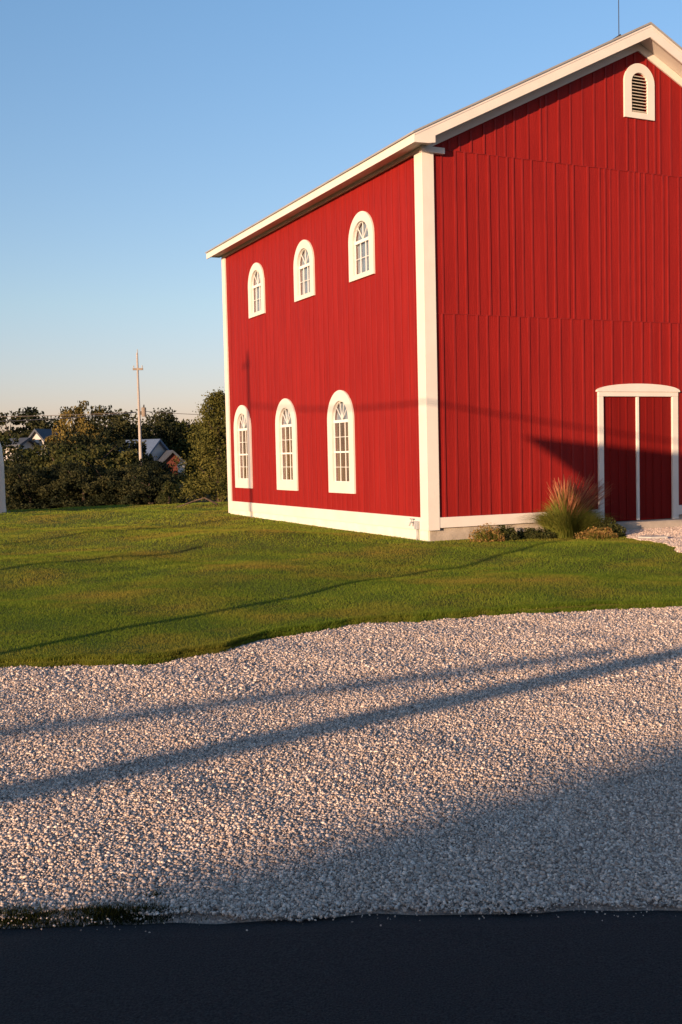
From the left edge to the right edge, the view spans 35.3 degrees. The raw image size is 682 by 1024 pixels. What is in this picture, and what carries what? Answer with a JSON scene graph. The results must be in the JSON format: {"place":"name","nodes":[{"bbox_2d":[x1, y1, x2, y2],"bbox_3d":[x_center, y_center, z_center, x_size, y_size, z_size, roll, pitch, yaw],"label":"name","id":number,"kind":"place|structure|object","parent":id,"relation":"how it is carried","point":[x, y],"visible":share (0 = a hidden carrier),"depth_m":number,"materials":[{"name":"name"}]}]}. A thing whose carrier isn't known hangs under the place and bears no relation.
{"place":"outdoors","nodes":[
{"label":"outdoors","id":0,"kind":"place"},
{"bbox_2d":[186,493,216,502],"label":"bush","id":1,"kind":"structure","parent":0,"point":[204,500],"depth_m":90.39,"materials":[{"name":"green plant"}]},
{"bbox_2d":[0,902,680,932],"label":"stray gravel","id":2,"kind":"structure","parent":0,"point":[635,905],"depth_m":3.97,"materials":[{"name":"grey gravel"}]},
{"bbox_2d":[0,910,681,1023],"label":"road","id":3,"kind":"structure","parent":0,"point":[580,967],"depth_m":3.52,"materials":[{"name":"black asphalt"}]},
{"bbox_2d":[0,502,681,667],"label":"lawn","id":4,"kind":"structure","parent":0,"point":[273,544],"depth_m":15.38,"materials":[{"name":"plant"}]},
{"bbox_2d":[178,497,217,506],"bbox_3d":[-4.851,-0.323,36.040,1.422,0.336,0.434,-1,3,0],"label":"branch","id":5,"kind":"object","parent":4,"relation":"on","point":[200,499],"visible":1,"depth_m":36.13,"materials":[{"name":"brown plant"}]},
{"bbox_2d":[468,523,508,541],"bbox_3d":[2.760,0.391,20.476,1.021,0.387,1.075,-1,3,0],"label":"dry plant","id":6,"kind":"object","parent":4,"relation":"on","point":[490,534],"visible":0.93,"depth_m":20.40,"materials":[{"name":"beige plant"}]},
{"bbox_2d":[495,524,519,540],"bbox_3d":[3.133,0.403,20.730,0.653,0.338,0.514,-1,3,0],"label":"green plant","id":7,"kind":"object","parent":4,"relation":"on","point":[512,534],"visible":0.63,"depth_m":20.59,"materials":[{"name":"green plant"}]},
{"bbox_2d":[517,527,556,538],"bbox_3d":[3.736,0.413,21.023,0.995,0.265,0.528,-1,3,0],"label":"ground plant","id":8,"kind":"object","parent":4,"relation":"on","point":[529,533],"visible":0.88,"depth_m":20.88,"materials":[{"name":"green plant"}]},
{"bbox_2d":[516,470,617,537],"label":"fountain grass","id":9,"kind":"object","parent":4,"relation":"on","point":[569,517],"depth_m":21.06,"materials":[{"name":"green plant"}]},
{"bbox_2d":[571,517,626,536],"bbox_3d":[5.042,0.291,21.196,1.221,0.440,0.744,-1,3,0],"label":"shrub","id":10,"kind":"object","parent":4,"relation":"on","point":[614,526],"visible":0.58,"depth_m":21.00,"materials":[{"name":"green plant"}]},
{"bbox_2d":[574,526,625,539],"bbox_3d":[4.908,0.405,20.607,1.251,0.259,1.252,-1,3,0],"label":"edging plant","id":11,"kind":"object","parent":4,"relation":"on","point":[595,533],"visible":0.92,"depth_m":20.53,"materials":[{"name":"yellow plant"}]},
{"bbox_2d":[0,598,681,927],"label":"gravel drive","id":12,"kind":"structure","parent":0,"point":[219,916],"depth_m":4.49,"materials":[{"name":"grey gravel"}]},
{"bbox_2d":[0,888,210,932],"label":"verge grass","id":13,"kind":"structure","parent":12,"relation":"on","point":[113,912],"depth_m":4.02,"materials":[{"name":"green plant"}]},
{"bbox_2d":[0,0,681,432],"label":"sky","id":14,"kind":"structure","parent":0,"point":[138,138],"materials":[{"name":"blue"}]},
{"bbox_2d":[623,526,681,552],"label":"path gravel","id":15,"kind":"structure","parent":0,"point":[674,539],"depth_m":21.07,"materials":[{"name":"beige gravel"}]},
{"bbox_2d":[638,535,667,538],"bbox_3d":[5.794,0.480,19.935,0.553,0.070,0.331,-1,3,0],"label":"flat stone","id":16,"kind":"object","parent":15,"relation":"on","point":[655,536],"visible":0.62,"depth_m":19.83,"materials":[{"name":"beige stone"}]},
{"bbox_3d":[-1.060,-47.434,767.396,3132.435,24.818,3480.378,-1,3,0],"label":"ground","id":17,"kind":"structure","parent":0,"visible":0},
{"bbox_2d":[0,444,9,513],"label":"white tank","id":18,"kind":"object","parent":17,"relation":"on","point":[2,496],"visible":0.68,"depth_m":34.44,"materials":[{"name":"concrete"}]},
{"bbox_2d":[0,435,28,466],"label":"broadleaf tree","id":19,"kind":"object","parent":17,"relation":"on","point":[6,442],"visible":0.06,"depth_m":70.60,"materials":[{"name":"green plant"}]},
{"bbox_2d":[4,465,33,509],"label":"broadleaf tree","id":20,"kind":"object","parent":17,"relation":"on","point":[15,484],"visible":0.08,"depth_m":55.52,"materials":[{"name":"green plant"}]},
{"bbox_2d":[2,438,38,460],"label":"garage","id":21,"kind":"structure","parent":17,"relation":"on","point":[26,443],"depth_m":82.57,"materials":[{"name":"stone"}]},
{"bbox_2d":[4,451,43,502],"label":"broadleaf tree","id":22,"kind":"object","parent":17,"relation":"on","point":[17,457],"visible":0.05,"depth_m":66.48,"materials":[{"name":"green plant"}]},
{"bbox_2d":[0,406,59,458],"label":"broadleaf tree","id":23,"kind":"object","parent":17,"relation":"on","point":[28,413],"visible":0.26,"depth_m":91.26,"materials":[{"name":"green plant"}]},
{"bbox_2d":[4,463,68,509],"bbox_3d":[-15.662,-0.358,54.105,4.063,4.248,4.108,1,4,34],"label":"broadleaf tree","id":24,"kind":"object","parent":17,"relation":"on","point":[15,474],"visible":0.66,"depth_m":53.17,"materials":[{"name":"green plant"}]},
{"bbox_2d":[28,429,60,452],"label":"white house","id":25,"kind":"structure","parent":17,"relation":"on","point":[37,434],"depth_m":83.79,"materials":[{"name":"wood"}]},
{"bbox_2d":[18,464,81,508],"bbox_3d":[-14.816,-0.262,55.087,3.678,4.410,3.766,1,4,38],"label":"broadleaf tree","id":26,"kind":"object","parent":17,"relation":"on","point":[44,471],"visible":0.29,"depth_m":54.25,"materials":[{"name":"green plant"}]},
{"bbox_2d":[43,416,66,428],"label":"broadleaf tree","id":27,"kind":"object","parent":17,"relation":"on","point":[55,420],"visible":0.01,"depth_m":103.72,"materials":[{"name":"green plant"}]},
{"bbox_2d":[21,444,97,478],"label":"broadleaf tree","id":28,"kind":"object","parent":17,"relation":"on","point":[49,459],"visible":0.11,"depth_m":63.67,"materials":[{"name":"green plant"}]},
{"bbox_2d":[18,431,108,463],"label":"broadleaf tree","id":29,"kind":"object","parent":17,"relation":"on","point":[79,440],"visible":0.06,"depth_m":68.59,"materials":[{"name":"green plant"}]},
{"bbox_2d":[45,400,115,453],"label":"broadleaf tree","id":30,"kind":"object","parent":17,"relation":"on","point":[81,425],"visible":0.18,"depth_m":75.50,"materials":[{"name":"green plant"}]},
{"bbox_2d":[47,460,124,507],"bbox_3d":[-12.961,-0.489,54.087,3.741,4.349,3.700,-4,4,-37],"label":"broadleaf tree","id":31,"kind":"object","parent":17,"relation":"on","point":[72,471],"visible":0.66,"depth_m":53.25,"materials":[{"name":"green plant"}]},
{"bbox_2d":[48,444,145,503],"bbox_3d":[-14.223,-0.616,62.158,5.612,6.698,6.017,-2,3,-21],"label":"broadleaf tree","id":32,"kind":"object","parent":17,"relation":"on","point":[127,457],"visible":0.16,"depth_m":61.34,"materials":[{"name":"green plant"}]},
{"bbox_2d":[70,464,135,504],"bbox_3d":[-12.069,-0.364,54.979,3.588,4.198,3.674,-2,3,-9],"label":"broadleaf tree","id":33,"kind":"object","parent":17,"relation":"on","point":[110,472],"visible":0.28,"depth_m":54.49,"materials":[{"name":"green plant"}]},
{"bbox_2d":[68,405,153,449],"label":"broadleaf tree","id":34,"kind":"object","parent":17,"relation":"on","point":[120,424],"visible":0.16,"depth_m":95.15,"materials":[{"name":"green plant"}]},
{"bbox_2d":[74,434,153,463],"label":"broadleaf tree","id":35,"kind":"object","parent":17,"relation":"on","point":[98,439],"visible":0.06,"depth_m":71.57,"materials":[{"name":"green plant"}]},
{"bbox_2d":[91,463,163,505],"bbox_3d":[-10.531,-0.466,53.994,3.675,4.005,3.634,-3,3,-26],"label":"broadleaf tree","id":36,"kind":"object","parent":17,"relation":"on","point":[139,470],"visible":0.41,"depth_m":53.25,"materials":[{"name":"green plant"}]},
{"bbox_2d":[93,445,173,474],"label":"broadleaf tree","id":37,"kind":"object","parent":17,"relation":"on","point":[116,451],"visible":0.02,"depth_m":63.64,"materials":[{"name":"green plant"}]},
{"bbox_2d":[101,419,169,447],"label":"broadleaf tree","id":38,"kind":"object","parent":17,"relation":"on","point":[152,427],"visible":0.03,"depth_m":103.84,"materials":[{"name":"green plant"}]},
{"bbox_2d":[133,349,145,459],"bbox_3d":[-11.139,-3.325,59.883,0.679,11.490,0.264,-1,3,12],"label":"utility pole","id":39,"kind":"object","parent":17,"relation":"on","point":[142,412],"visible":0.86,"depth_m":59.69,"materials":[{"name":"brown wood"}]},
{"bbox_2d":[0,412,129,416],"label":"overhead wire","id":40,"kind":"object","parent":39,"relation":"attached to","point":[60,415],"visible":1,"depth_m":58.23,"materials":[{"name":"brown"}]},
{"bbox_2d":[0,412,136,421],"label":"overhead wire","id":41,"kind":"object","parent":39,"relation":"attached to","point":[69,417],"visible":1,"depth_m":56.20,"materials":[{"name":"brown metal"}]},
{"bbox_2d":[146,411,200,414],"bbox_3d":[-2.627,-6.478,67.249,22.649,0.975,0.029,-4,4,-41],"label":"overhead wire","id":42,"kind":"object","parent":39,"relation":"attached to","point":[174,413],"visible":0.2,"depth_m":61.22,"materials":[{"name":"brown"}]},
{"bbox_2d":[119,439,168,460],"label":"blue roofed house","id":43,"kind":"structure","parent":17,"relation":"on","point":[158,448],"depth_m":91.78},
{"bbox_2d":[115,471,184,504],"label":"broadleaf tree","id":44,"kind":"object","parent":17,"relation":"on","point":[138,493],"visible":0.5,"depth_m":52.45,"materials":[{"name":"green plant"}]},
{"bbox_2d":[117,458,186,498],"bbox_3d":[-10.620,-0.331,59.973,4.420,5.408,4.316,-4,4,-39],"label":"broadleaf tree","id":45,"kind":"object","parent":17,"relation":"on","point":[157,468],"visible":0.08,"depth_m":59.10,"materials":[{"name":"green plant"}]},
{"bbox_2d":[130,407,186,461],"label":"broadleaf tree","id":46,"kind":"object","parent":17,"relation":"on","point":[165,426],"visible":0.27,"depth_m":109.82,"materials":[{"name":"green plant"}]},
{"bbox_2d":[138,453,196,503],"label":"broadleaf tree","id":47,"kind":"object","parent":17,"relation":"on","point":[152,459],"visible":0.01,"depth_m":65.52,"materials":[{"name":"green plant"}]},
{"bbox_2d":[154,480,181,504],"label":"conifer tree","id":48,"kind":"object","parent":17,"relation":"on","point":[162,495],"visible":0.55,"depth_m":46.88,"materials":[{"name":"green plant"}]},
{"bbox_2d":[157,450,186,470],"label":"red shed","id":49,"kind":"structure","parent":17,"relation":"on","point":[168,455],"depth_m":89.89,"materials":[{"name":"stone"}]},
{"bbox_2d":[154,417,205,476],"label":"broadleaf tree","id":50,"kind":"object","parent":17,"relation":"on","point":[176,418],"visible":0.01,"depth_m":117.44,"materials":[{"name":"green plant"}]},
{"bbox_2d":[177,460,184,485],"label":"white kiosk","id":51,"kind":"object","parent":17,"relation":"on","point":[180,469],"visible":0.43,"depth_m":85.91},
{"bbox_2d":[164,419,225,485],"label":"broadleaf tree","id":52,"kind":"object","parent":17,"relation":"on","point":[184,447],"visible":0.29,"depth_m":110.23,"materials":[{"name":"green plant"}]},
{"bbox_2d":[163,387,227,502],"bbox_3d":[-4.727,-2.217,42.173,4.119,5.403,4.341,1,4,41],"label":"conifer tree","id":53,"kind":"object","parent":17,"relation":"on","point":[211,433],"visible":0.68,"depth_m":41.38,"materials":[{"name":"green plant"}]},
{"bbox_2d":[205,0,681,540],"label":"barn","id":54,"kind":"structure","parent":17,"relation":"on","point":[461,324],"depth_m":22.22,"materials":[{"name":"red paint"}]},
{"bbox_2d":[234,405,252,487],"bbox_3d":[-2.709,-1.835,30.076,0.140,2.320,1.330,-3,3,-25],"label":"window","id":55,"kind":"structure","parent":54,"relation":"in","point":[246,481],"depth_m":30.19,"materials":[{"name":"white paint"}]},
{"bbox_2d":[248,263,265,318],"bbox_3d":[-2.216,-5.935,28.608,0.140,1.400,1.160,-3,3,-25],"label":"window","id":56,"kind":"structure","parent":54,"relation":"in","point":[259,287],"depth_m":28.71,"materials":[{"name":"white paint"}]},
{"bbox_2d":[275,398,298,490],"bbox_3d":[-1.343,-1.712,27.162,0.140,2.320,1.340,-3,3,-25],"label":"window","id":57,"kind":"structure","parent":54,"relation":"in","point":[289,426],"depth_m":27.27,"materials":[{"name":"white paint"}]},
{"bbox_2d":[293,240,314,301],"bbox_3d":[-0.846,-5.807,25.686,0.140,1.390,1.180,-3,3,-25],"label":"window","id":58,"kind":"structure","parent":54,"relation":"in","point":[308,261],"depth_m":25.78,"materials":[{"name":"white paint"}]},
{"bbox_2d":[327,390,355,493],"bbox_3d":[0.040,-1.587,24.212,0.140,2.320,1.360,-3,3,-25],"label":"window","id":59,"kind":"structure","parent":54,"relation":"in","point":[346,483],"depth_m":24.30,"materials":[{"name":"white paint"}]},
{"bbox_2d":[348,211,374,281],"bbox_3d":[0.473,-5.693,22.872,0.140,1.400,1.180,-3,3,-25],"label":"window","id":60,"kind":"structure","parent":54,"relation":"in","point":[366,239],"depth_m":22.95,"materials":[{"name":"white paint"}]},
{"bbox_2d":[596,384,681,529],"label":"door","id":61,"kind":"structure","parent":54,"relation":"in","point":[638,444],"depth_m":22.85,"materials":[{"name":"red paint"}]}
]}

